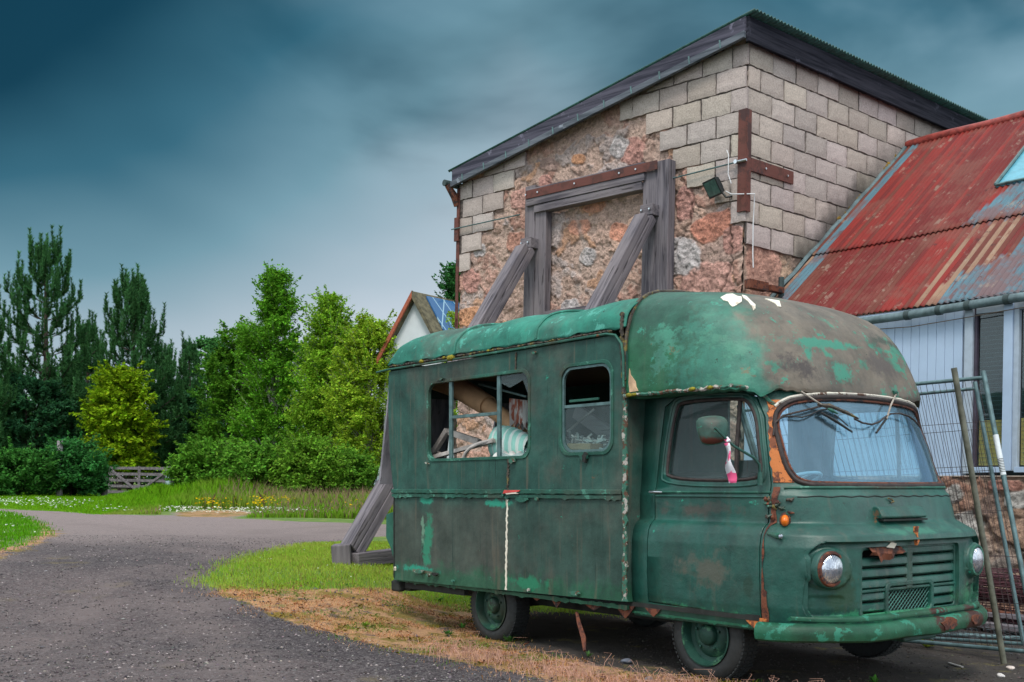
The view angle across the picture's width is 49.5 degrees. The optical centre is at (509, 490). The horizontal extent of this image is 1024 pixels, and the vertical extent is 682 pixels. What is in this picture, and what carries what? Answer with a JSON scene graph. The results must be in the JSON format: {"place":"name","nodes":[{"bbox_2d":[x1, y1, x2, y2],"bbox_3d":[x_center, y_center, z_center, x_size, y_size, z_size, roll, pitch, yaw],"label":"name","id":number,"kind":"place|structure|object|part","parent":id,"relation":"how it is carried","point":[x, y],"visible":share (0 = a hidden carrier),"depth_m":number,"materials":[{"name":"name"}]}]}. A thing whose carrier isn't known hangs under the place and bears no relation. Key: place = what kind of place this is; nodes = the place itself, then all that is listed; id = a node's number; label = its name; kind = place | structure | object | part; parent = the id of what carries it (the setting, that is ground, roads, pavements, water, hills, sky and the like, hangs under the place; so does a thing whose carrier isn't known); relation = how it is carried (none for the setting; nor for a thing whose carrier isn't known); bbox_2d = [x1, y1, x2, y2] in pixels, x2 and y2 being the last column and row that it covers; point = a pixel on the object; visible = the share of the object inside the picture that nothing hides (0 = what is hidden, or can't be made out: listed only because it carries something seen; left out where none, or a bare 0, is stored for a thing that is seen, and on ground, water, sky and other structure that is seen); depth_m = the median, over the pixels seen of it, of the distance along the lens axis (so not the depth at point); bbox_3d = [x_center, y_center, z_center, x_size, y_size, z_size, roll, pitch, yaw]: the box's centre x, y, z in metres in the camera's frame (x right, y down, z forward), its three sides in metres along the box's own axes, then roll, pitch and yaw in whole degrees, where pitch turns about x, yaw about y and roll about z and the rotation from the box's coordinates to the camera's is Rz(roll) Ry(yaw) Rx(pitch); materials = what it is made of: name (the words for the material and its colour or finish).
{"place":"outdoors","nodes":[
{"label":"outdoors","id":0,"kind":"place"},
{"bbox_2d":[0,475,392,519],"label":"tall grass","id":1,"kind":"structure","parent":0,"point":[152,498],"depth_m":32.19,"materials":[{"name":"green plant"}]},
{"bbox_2d":[442,311,459,457],"bbox_3d":[-1.724,-2.660,35.991,1.392,6.566,1.462,1,0,26],"label":"shrub","id":2,"kind":"object","parent":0,"point":[451,314],"visible":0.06,"depth_m":35.96,"materials":[{"name":"green plant"}]},
{"bbox_2d":[0,477,1023,681],"bbox_3d":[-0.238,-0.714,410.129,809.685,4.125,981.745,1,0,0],"label":"ground","id":3,"kind":"structure","parent":0,"point":[561,633],"depth_m":9.97,"materials":[{"name":"grey asphalt"}]},
{"bbox_2d":[0,316,35,449],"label":"pine tree","id":4,"kind":"object","parent":3,"relation":"on","point":[4,402],"visible":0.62,"depth_m":47.29,"materials":[{"name":"green plant"}]},
{"bbox_2d":[0,510,62,550],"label":"grass verge","id":5,"kind":"object","parent":3,"relation":"on","point":[22,530],"depth_m":18.83,"materials":[{"name":"green plant"}]},
{"bbox_2d":[0,436,68,495],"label":"bush","id":6,"kind":"object","parent":3,"relation":"on","point":[20,468],"visible":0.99,"depth_m":39.90,"materials":[{"name":"green plant"}]},
{"bbox_2d":[1,372,84,489],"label":"tree","id":7,"kind":"object","parent":3,"relation":"on","point":[49,410],"visible":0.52,"depth_m":48.15,"materials":[{"name":"green plant"}]},
{"bbox_2d":[0,225,114,448],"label":"pine tree","id":8,"kind":"object","parent":3,"relation":"on","point":[43,257],"visible":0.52,"depth_m":51.38,"materials":[{"name":"green plant"}]},
{"bbox_2d":[56,441,62,495],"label":"fence post","id":9,"kind":"object","parent":3,"relation":"on","point":[59,492],"visible":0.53,"depth_m":40.82,"materials":[{"name":"grey wood"}]},
{"bbox_2d":[28,430,119,496],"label":"bush","id":10,"kind":"object","parent":3,"relation":"on","point":[81,462],"visible":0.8,"depth_m":40.99,"materials":[{"name":"green plant"}]},
{"bbox_2d":[63,310,110,476],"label":"pine tree","id":11,"kind":"object","parent":3,"relation":"on","point":[92,334],"visible":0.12,"depth_m":56.68,"materials":[{"name":"green plant"}]},
{"bbox_2d":[101,475,107,495],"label":"fence post","id":12,"kind":"object","parent":3,"relation":"on","point":[104,493],"visible":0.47,"depth_m":41.91,"materials":[{"name":"grey wood"}]},
{"bbox_2d":[69,360,168,493],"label":"maple tree","id":13,"kind":"object","parent":3,"relation":"on","point":[129,399],"visible":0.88,"depth_m":46.95,"materials":[{"name":"green plant"}]},
{"bbox_2d":[72,263,187,490],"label":"pine tree","id":14,"kind":"object","parent":3,"relation":"on","point":[134,293],"visible":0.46,"depth_m":49.58,"materials":[{"name":"green plant"}]},
{"bbox_2d":[108,466,170,493],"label":"field gate","id":15,"kind":"structure","parent":3,"relation":"on","point":[139,480],"depth_m":45.29,"materials":[{"name":"grey wood"}]},
{"bbox_2d":[0,496,315,512],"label":"clover flowers","id":16,"kind":"object","parent":3,"relation":"on","point":[237,510],"visible":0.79,"depth_m":28.41,"materials":[{"name":"white plant"}]},
{"bbox_2d":[143,339,182,483],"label":"pine tree","id":17,"kind":"object","parent":3,"relation":"on","point":[156,361],"visible":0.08,"depth_m":59.73,"materials":[{"name":"green plant"}]},
{"bbox_2d":[155,452,181,484],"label":"shed","id":18,"kind":"structure","parent":3,"relation":"on","point":[163,477],"depth_m":54.00,"materials":[{"name":"grey wood"}]},
{"bbox_2d":[146,387,216,484],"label":"tree","id":19,"kind":"object","parent":3,"relation":"on","point":[192,404],"visible":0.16,"depth_m":56.42,"materials":[{"name":"green plant"}]},
{"bbox_2d":[163,330,207,453],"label":"pine tree","id":20,"kind":"object","parent":3,"relation":"on","point":[189,355],"visible":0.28,"depth_m":57.73,"materials":[{"name":"green plant"}]},
{"bbox_2d":[0,341,381,487],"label":"wood","id":21,"kind":"object","parent":3,"relation":"on","point":[144,483],"depth_m":67.25,"materials":[{"name":"green plant"}]},
{"bbox_2d":[158,434,240,486],"bbox_3d":[-10.124,-0.794,37.509,3.190,2.291,2.771,1,0,-27],"label":"bush","id":22,"kind":"object","parent":3,"relation":"on","point":[191,457],"visible":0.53,"depth_m":36.86,"materials":[{"name":"green plant"}]},
{"bbox_2d":[187,335,231,437],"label":"tree","id":23,"kind":"object","parent":3,"relation":"on","point":[207,343],"visible":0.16,"depth_m":61.60,"materials":[{"name":"green plant"}]},
{"bbox_2d":[185,348,252,444],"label":"tree","id":24,"kind":"object","parent":3,"relation":"on","point":[201,402],"visible":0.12,"depth_m":51.51,"materials":[{"name":"green plant"}]},
{"bbox_2d":[196,318,287,447],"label":"tree","id":25,"kind":"object","parent":3,"relation":"on","point":[222,354],"visible":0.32,"depth_m":49.41,"materials":[{"name":"green plant"}]},
{"bbox_2d":[188,433,295,487],"bbox_3d":[-8.765,-0.821,36.820,3.062,2.158,3.417,1,0,45],"label":"bush","id":26,"kind":"object","parent":3,"relation":"on","point":[250,460],"visible":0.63,"depth_m":36.27,"materials":[{"name":"green plant"}]},
{"bbox_2d":[219,258,313,455],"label":"birch tree","id":27,"kind":"object","parent":3,"relation":"on","point":[277,307],"visible":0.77,"depth_m":45.53,"materials":[{"name":"green plant"}]},
{"bbox_2d":[195,494,363,507],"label":"yellow flowers","id":28,"kind":"object","parent":3,"relation":"on","point":[258,500],"visible":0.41,"depth_m":29.72,"materials":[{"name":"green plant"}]},
{"bbox_2d":[248,340,317,440],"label":"tree","id":29,"kind":"object","parent":3,"relation":"on","point":[295,375],"depth_m":51.01,"materials":[{"name":"green plant"}]},
{"bbox_2d":[257,426,357,494],"bbox_3d":[-6.658,-0.794,36.612,3.096,2.666,2.947,1,0,-40],"label":"bush","id":30,"kind":"object","parent":3,"relation":"on","point":[317,461],"visible":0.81,"depth_m":35.88,"materials":[{"name":"green plant"}]},
{"bbox_2d":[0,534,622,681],"bbox_3d":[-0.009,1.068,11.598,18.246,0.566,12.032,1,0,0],"label":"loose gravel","id":31,"kind":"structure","parent":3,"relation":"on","point":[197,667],"depth_m":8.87,"materials":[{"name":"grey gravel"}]},
{"bbox_2d":[277,284,376,475],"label":"birch tree","id":32,"kind":"object","parent":3,"relation":"on","point":[325,319],"visible":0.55,"depth_m":42.48,"materials":[{"name":"green plant"}]},
{"bbox_2d":[299,309,383,456],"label":"tree","id":33,"kind":"object","parent":3,"relation":"on","point":[365,385],"depth_m":48.41,"materials":[{"name":"green plant"}]},
{"bbox_2d":[312,308,397,486],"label":"birch tree","id":34,"kind":"object","parent":3,"relation":"on","point":[356,405],"visible":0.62,"depth_m":40.28,"materials":[{"name":"green plant"}]},
{"bbox_2d":[331,441,379,493],"bbox_3d":[-5.570,-0.569,37.920,2.556,2.249,2.395,1,0,0],"label":"bush","id":35,"kind":"object","parent":3,"relation":"on","point":[363,471],"visible":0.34,"depth_m":37.62,"materials":[{"name":"green plant"}]},
{"bbox_2d":[211,582,565,679],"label":"verge stones","id":36,"kind":"object","parent":3,"relation":"on","point":[389,609],"visible":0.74,"depth_m":10.48,"materials":[{"name":"grey stone"}]},
{"bbox_2d":[174,540,619,616],"bbox_3d":[-0.562,1.043,13.796,6.134,0.586,5.452,1,0,0],"label":"grass patch","id":37,"kind":"object","parent":3,"relation":"on","point":[277,559],"visible":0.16,"depth_m":12.46,"materials":[{"name":"green plant"}]},
{"bbox_2d":[376,291,459,457],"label":"house","id":38,"kind":"structure","parent":3,"relation":"on","point":[421,314],"depth_m":40.08,"materials":[{"name":"white paint"}]},
{"bbox_2d":[331,237,537,565],"bbox_3d":[-0.727,-1.447,15.220,0.533,5.012,5.011,1,0,28],"label":"timber brace","id":39,"kind":"object","parent":3,"relation":"on","point":[352,546],"visible":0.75,"depth_m":13.74,"materials":[{"name":"grey wood"}]},
{"bbox_2d":[431,261,460,308],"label":"tree","id":40,"kind":"object","parent":3,"relation":"on","point":[449,277],"visible":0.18,"depth_m":41.75,"materials":[{"name":"green plant"}]},
{"bbox_2d":[444,630,453,635],"bbox_3d":[-0.554,1.301,10.147,0.114,0.058,0.097,1,0,0],"label":"weed","id":41,"kind":"object","parent":3,"relation":"on","point":[448,632],"visible":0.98,"depth_m":10.13,"materials":[{"name":"green plant"}]},
{"bbox_2d":[503,634,515,641],"bbox_3d":[-0.004,1.293,9.742,0.139,0.070,0.113,1,0,-41],"label":"weed","id":42,"kind":"object","parent":3,"relation":"on","point":[509,638],"visible":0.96,"depth_m":9.72,"materials":[{"name":"green plant"}]},
{"bbox_2d":[621,658,631,663],"bbox_3d":[0.911,1.320,8.576,0.081,0.052,0.111,16,-15,-39],"label":"stone","id":43,"kind":"object","parent":3,"relation":"on","point":[627,661],"visible":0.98,"depth_m":8.54,"materials":[{"name":"grey stone"}]},
{"bbox_2d":[376,290,987,680],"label":"camper van","id":44,"kind":"object","parent":3,"relation":"on","point":[649,515],"visible":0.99,"depth_m":8.30,"materials":[{"name":"paint"}]},
{"bbox_2d":[433,438,495,458],"bbox_3d":[-0.428,-0.386,10.278,0.050,0.176,0.837,1,0,-43],"label":"broken plank","id":45,"kind":"object","parent":44,"relation":"in","point":[456,450],"visible":0.77,"depth_m":10.29,"materials":[{"name":"grey wood"}]},
{"bbox_2d":[462,438,493,457],"bbox_3d":[-0.290,-0.378,10.077,0.365,0.198,0.042,1,0,36],"label":"curved moulding","id":46,"kind":"object","parent":44,"relation":"attached to","point":[468,449],"visible":0.88,"depth_m":10.08,"materials":[{"name":"white plastic"}]},
{"bbox_3d":[-0.291,-0.647,9.859,0.040,0.756,1.546,0,0,-38],"label":"window frame","id":47,"kind":"part","parent":44,"relation":"part of","materials":[{"name":"paint"}]},
{"bbox_2d":[432,380,527,432],"bbox_3d":[-0.319,-0.850,10.629,0.236,0.812,1.522,1,0,-42],"label":"cardboard tube","id":48,"kind":"object","parent":44,"relation":"in","point":[472,396],"visible":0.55,"depth_m":10.50,"materials":[{"name":"brown cardboard"}]},
{"bbox_2d":[478,383,527,397],"bbox_3d":[-0.067,-0.928,10.237,0.025,0.192,0.726,0,0,-38],"label":"curtain rod","id":49,"kind":"object","parent":44,"relation":"attached to","point":[504,390],"visible":0.85,"depth_m":10.18,"materials":[{"name":"metal"}]},
{"bbox_2d":[509,398,527,429],"bbox_3d":[0.090,-0.689,10.004,0.070,0.304,0.270,0,0,-38],"label":"hanging cloth","id":50,"kind":"object","parent":49,"relation":"hanging from","point":[518,411],"visible":0.96,"depth_m":9.98,"materials":[{"name":"white fabric"}]},
{"bbox_2d":[488,425,527,456],"bbox_3d":[0.030,-0.418,9.987,0.236,0.353,0.535,0,0,-38],"label":"cloth bundle","id":51,"kind":"object","parent":44,"relation":"in","point":[515,439],"visible":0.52,"depth_m":9.89,"materials":[{"name":"green fabric"}]},
{"bbox_2d":[493,451,525,456],"bbox_3d":[0.041,-0.301,9.678,0.200,0.102,0.402,0,0,-38],"label":"crumpled sheet","id":52,"kind":"object","parent":44,"relation":"on","point":[512,453],"visible":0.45,"depth_m":9.65,"materials":[{"name":"white fabric"}]},
{"bbox_3d":[0.606,-0.643,8.706,0.038,0.736,0.636,0,0,-38],"label":"window frame","id":53,"kind":"part","parent":44,"relation":"part of","materials":[{"name":"paint"}]},
{"bbox_2d":[566,431,608,448],"bbox_3d":[0.620,-0.401,9.107,0.280,0.205,0.819,1,0,-28],"label":"rubbish heap","id":54,"kind":"object","parent":44,"relation":"in","point":[576,438],"visible":0.55,"depth_m":9.05,"materials":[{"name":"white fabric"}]},
{"bbox_2d":[567,409,594,431],"bbox_3d":[0.589,-0.579,9.163,0.286,0.189,0.015,1,0,42],"label":"wooden stick","id":55,"kind":"object","parent":54,"relation":"on","point":[580,420],"visible":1,"depth_m":9.15,"materials":[{"name":"grey wood"}]},
{"bbox_2d":[567,443,602,449],"bbox_3d":[0.605,-0.351,8.859,0.140,0.058,0.278,0,0,-38],"label":"cardboard box","id":56,"kind":"object","parent":54,"relation":"on","point":[577,446],"visible":0.85,"depth_m":8.78,"materials":[{"name":"beige cardboard"}]},
{"bbox_2d":[572,407,609,440],"bbox_3d":[0.720,-0.564,9.361,0.050,0.346,0.522,0,0,-38],"label":"dark board","id":57,"kind":"object","parent":44,"relation":"in","point":[594,423],"visible":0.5,"depth_m":9.35,"materials":[{"name":"grey"}]},
{"bbox_3d":[1.428,0.075,7.902,0.228,1.552,1.073,0,0,-38],"label":"door","id":58,"kind":"part","parent":44,"relation":"part of","materials":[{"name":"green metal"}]},
{"bbox_2d":[724,437,736,482],"bbox_3d":[1.458,-0.205,7.357,0.055,0.309,0.096,0,0,-38],"label":"ribbon","id":59,"kind":"object","parent":44,"relation":"attached to","point":[731,473],"visible":1,"depth_m":7.35,"materials":[{"name":"fabric"}]},
{"bbox_3d":[3.011,0.078,9.128,0.228,1.540,1.055,0,0,-38],"label":"door","id":60,"kind":"part","parent":44,"relation":"part of","materials":[{"name":"green metal"}]},
{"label":"broken plank","id":61,"kind":"object","parent":44,"relation":"in","visible":0},
{"bbox_2d":[431,429,448,453],"bbox_3d":[-0.667,-0.472,10.698,0.051,0.240,0.236,1,0,-43],"label":"broken plank","id":62,"kind":"object","parent":61,"relation":"on","point":[441,439],"visible":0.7,"depth_m":10.68,"materials":[{"name":"grey wood"}]},
{"bbox_2d":[444,428,481,443],"bbox_3d":[-0.448,-0.516,10.547,0.441,0.168,0.061,1,0,38],"label":"broken plank","id":63,"kind":"object","parent":62,"relation":"on","point":[465,437],"visible":0.76,"depth_m":10.49,"materials":[{"name":"grey wood"}]},
{"bbox_2d":[442,8,989,459],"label":"stone building","id":64,"kind":"structure","parent":3,"relation":"on","point":[781,143],"depth_m":16.06,"materials":[{"name":"stone"}]},
{"bbox_2d":[523,159,675,316],"bbox_3d":[1.227,-1.904,16.587,2.770,5.750,0.232,1,0,44],"label":"timber shoring","id":65,"kind":"object","parent":64,"relation":"attached to","point":[655,186],"visible":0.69,"depth_m":16.34,"materials":[{"name":"grey wood"}]},
{"bbox_2d":[584,203,658,309],"bbox_3d":[0.699,-1.462,14.425,0.220,5.212,3.920,1,0,44],"label":"timber brace","id":66,"kind":"object","parent":65,"relation":"attached to","point":[623,260],"visible":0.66,"depth_m":15.23,"materials":[{"name":"grey wood"}]},
{"bbox_2d":[868,674,879,681],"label":"weed","id":67,"kind":"object","parent":3,"relation":"on","point":[874,678],"visible":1,"depth_m":7.85,"materials":[{"name":"green plant"}]},
{"bbox_2d":[737,381,1023,645],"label":"fence","id":68,"kind":"object","parent":3,"relation":"on","point":[991,470],"visible":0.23,"depth_m":9.64,"materials":[{"name":"metal"}]},
{"bbox_2d":[742,370,1023,652],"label":"fence","id":69,"kind":"object","parent":3,"relation":"on","point":[996,439],"visible":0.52,"depth_m":9.52,"materials":[{"name":"metal"}]},
{"bbox_2d":[744,110,1023,613],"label":"outbuilding","id":70,"kind":"structure","parent":3,"relation":"on","point":[936,218],"depth_m":13.46,"materials":[{"name":"paint"}]},
{"bbox_2d":[974,304,1003,472],"bbox_3d":[5.275,-1.138,12.194,0.120,1.880,0.325,1,0,-38],"label":"window","id":71,"kind":"structure","parent":70,"relation":"in","point":[984,310],"depth_m":12.18,"materials":[{"name":"white wood"}]},
{"bbox_2d":[979,420,1001,465],"bbox_3d":[5.321,-0.527,12.234,0.013,0.500,0.300,1,0,-38],"label":"plywood sheet","id":72,"kind":"object","parent":70,"relation":"attached to","point":[990,436],"visible":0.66,"depth_m":12.25,"materials":[{"name":"yellow wood"}]},
{"bbox_2d":[1014,302,1023,472],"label":"window","id":73,"kind":"structure","parent":70,"relation":"in","point":[1021,304],"depth_m":11.89,"materials":[{"name":"white wood"}]},
{"bbox_2d":[1021,418,1023,464],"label":"plywood sheet","id":74,"kind":"object","parent":70,"relation":"attached to","point":[1022,441],"visible":1,"depth_m":11.95,"materials":[{"name":"yellow wood"}]},
{"bbox_2d":[948,662,963,667],"bbox_3d":[3.558,1.390,8.848,0.022,0.014,0.231,1,0,-5],"label":"stick","id":75,"kind":"object","parent":3,"relation":"on","point":[960,666],"visible":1,"depth_m":8.83,"materials":[{"name":"grey wood"}]},
{"bbox_2d":[926,618,1023,653],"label":"tangled wire","id":76,"kind":"object","parent":3,"relation":"on","point":[1004,622],"visible":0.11,"depth_m":10.26,"materials":[{"name":"metal"}]},
{"bbox_2d":[936,632,1020,640],"bbox_3d":[4.793,1.371,10.272,1.747,0.068,0.044,1,0,14],"label":"ground tube","id":77,"kind":"object","parent":3,"relation":"on","point":[989,636],"depth_m":10.36,"materials":[{"name":"grey metal"}]},
{"bbox_2d":[951,367,1006,663],"bbox_3d":[3.819,0.201,9.027,0.479,2.404,0.048,1,0,6],"label":"scaffold tube","id":78,"kind":"object","parent":3,"relation":"on","point":[978,513],"visible":1,"depth_m":9.01,"materials":[{"name":"metal"}]},
{"bbox_2d":[977,621,1023,631],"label":"old plank","id":79,"kind":"object","parent":3,"relation":"on","point":[1005,625],"visible":0.2,"depth_m":10.71,"materials":[{"name":"grey wood"}]},
{"bbox_2d":[987,612,1023,620],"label":"old plank","id":80,"kind":"object","parent":79,"relation":"on","point":[1003,615],"depth_m":10.77,"materials":[{"name":"grey wood"}]},
{"bbox_2d":[985,608,1015,618],"bbox_3d":[4.297,1.163,11.774,0.120,0.168,2.205,1,0,-35],"label":"old plank","id":81,"kind":"object","parent":80,"relation":"on","point":[990,610],"visible":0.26,"depth_m":10.95,"materials":[{"name":"wood"}]},
{"bbox_2d":[979,585,1023,624],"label":"netting roll","id":82,"kind":"object","parent":3,"relation":"on","point":[1000,604],"visible":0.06,"depth_m":11.39,"materials":[{"name":"red metal"}]},
{"bbox_2d":[978,568,1023,600],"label":"netting roll","id":83,"kind":"object","parent":82,"relation":"on","point":[1003,583],"visible":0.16,"depth_m":11.23,"materials":[{"name":"red metal"}]},
{"bbox_2d":[0,0,1023,476],"label":"sky","id":84,"kind":"structure","parent":0,"point":[198,144],"materials":[{"name":"blue"}]},
{"bbox_2d":[181,577,847,681],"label":"dry grass","id":85,"kind":"structure","parent":0,"point":[360,606],"depth_m":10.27,"materials":[{"name":"brown plant"}]},
{"bbox_2d":[621,622,1023,681],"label":"dark gravel","id":86,"kind":"structure","parent":0,"point":[908,652],"depth_m":8.81,"materials":[{"name":"grey gravel"}]}
]}

